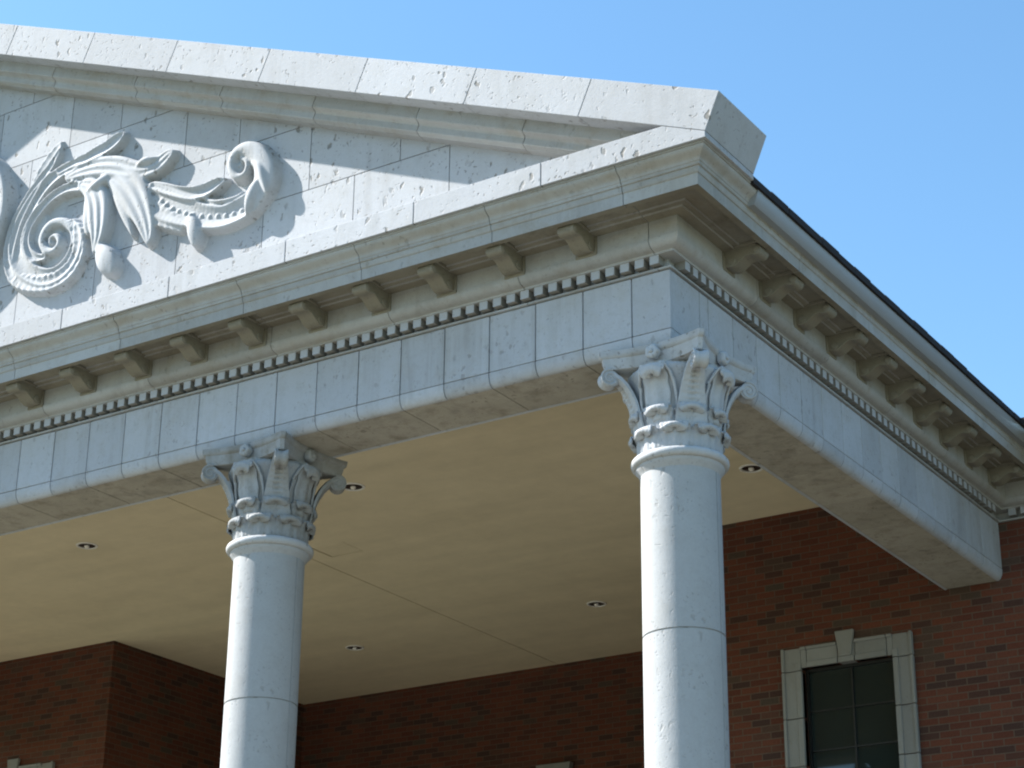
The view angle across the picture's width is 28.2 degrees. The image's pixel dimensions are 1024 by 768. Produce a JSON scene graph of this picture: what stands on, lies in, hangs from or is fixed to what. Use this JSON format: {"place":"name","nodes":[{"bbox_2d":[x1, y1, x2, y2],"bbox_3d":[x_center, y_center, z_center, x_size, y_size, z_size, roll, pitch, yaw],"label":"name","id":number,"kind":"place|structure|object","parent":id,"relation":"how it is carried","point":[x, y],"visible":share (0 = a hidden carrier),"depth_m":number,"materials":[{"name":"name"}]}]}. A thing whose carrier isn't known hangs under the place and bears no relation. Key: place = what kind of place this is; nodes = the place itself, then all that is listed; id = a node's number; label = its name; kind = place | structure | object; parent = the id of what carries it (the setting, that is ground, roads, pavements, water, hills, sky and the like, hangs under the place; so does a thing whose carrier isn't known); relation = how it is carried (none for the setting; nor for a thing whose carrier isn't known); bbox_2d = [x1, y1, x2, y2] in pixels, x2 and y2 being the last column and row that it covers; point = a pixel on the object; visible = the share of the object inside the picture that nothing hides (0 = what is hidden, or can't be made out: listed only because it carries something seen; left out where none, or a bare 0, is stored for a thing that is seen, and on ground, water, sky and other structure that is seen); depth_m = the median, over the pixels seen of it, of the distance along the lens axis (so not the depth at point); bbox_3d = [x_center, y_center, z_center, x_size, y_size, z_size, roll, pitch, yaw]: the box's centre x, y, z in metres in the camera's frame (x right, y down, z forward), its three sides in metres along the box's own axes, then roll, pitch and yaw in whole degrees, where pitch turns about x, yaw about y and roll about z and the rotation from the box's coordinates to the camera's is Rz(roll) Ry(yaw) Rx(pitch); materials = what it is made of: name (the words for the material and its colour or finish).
{"place":"outdoors","nodes":[
{"label":"outdoors","id":0,"kind":"place"},
{"bbox_2d":[0,0,1023,417],"label":"sky","id":1,"kind":"structure","parent":0,"point":[893,129],"materials":[{"name":"blue"}]},
{"label":"ground","id":2,"kind":"structure","parent":0,"visible":0},
{"bbox_2d":[0,417,1023,767],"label":"brick building","id":3,"kind":"structure","parent":2,"relation":"on","point":[848,647],"depth_m":20.52,"materials":[{"name":"brick"}]},
{"bbox_2d":[0,24,1023,703],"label":"stone portico","id":4,"kind":"structure","parent":3,"relation":"attached to","point":[416,296],"depth_m":16.81,"materials":[{"name":"stone"}]},
{"bbox_2d":[76,542,97,549],"bbox_3d":[-4.547,1.741,21.818,0.235,0.029,0.235,-14,-27,30],"label":"recessed light","id":5,"kind":"object","parent":4,"relation":"attached to","point":[86,545],"visible":1,"depth_m":21.81,"materials":[{"name":"white metal"}]},
{"bbox_2d":[345,645,363,650],"bbox_3d":[-1.961,3.303,25.459,0.235,0.029,0.235,-14,-27,30],"label":"recessed light","id":6,"kind":"object","parent":4,"relation":"attached to","point":[354,647],"visible":1,"depth_m":25.45,"materials":[{"name":"white metal"}]},
{"bbox_2d":[345,482,364,490],"bbox_3d":[-1.559,1.021,20.038,0.235,0.029,0.235,-14,-27,30],"label":"recessed light","id":7,"kind":"object","parent":4,"relation":"attached to","point":[351,486],"visible":0.81,"depth_m":20.04,"materials":[{"name":"white metal"}]},
{"bbox_2d":[587,601,606,606],"bbox_3d":[0.980,2.558,23.623,0.235,0.029,0.235,-14,-27,30],"label":"recessed light","id":8,"kind":"object","parent":4,"relation":"attached to","point":[596,603],"visible":1,"depth_m":23.61,"materials":[{"name":"white metal"}]},
{"bbox_2d":[739,464,762,472],"bbox_3d":[2.282,0.816,19.459,0.235,0.029,0.235,-14,-27,30],"label":"recessed light","id":9,"kind":"object","parent":4,"relation":"attached to","point":[750,468],"visible":0.95,"depth_m":19.45,"materials":[{"name":"white metal"}]},
{"bbox_2d":[805,657,899,767],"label":"window","id":10,"kind":"structure","parent":3,"relation":"in","point":[851,708],"depth_m":19.62,"materials":[{"name":"black glass"}]},
{"label":"paving","id":11,"kind":"structure","parent":0,"visible":0},
{"bbox_2d":[201,431,347,767],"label":"column","id":12,"kind":"structure","parent":11,"relation":"on","point":[269,488],"depth_m":15.67,"materials":[{"name":"stone"}]},
{"bbox_2d":[597,328,757,767],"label":"column","id":13,"kind":"structure","parent":11,"relation":"on","point":[678,400],"depth_m":13.74,"materials":[{"name":"stone"}]}
]}

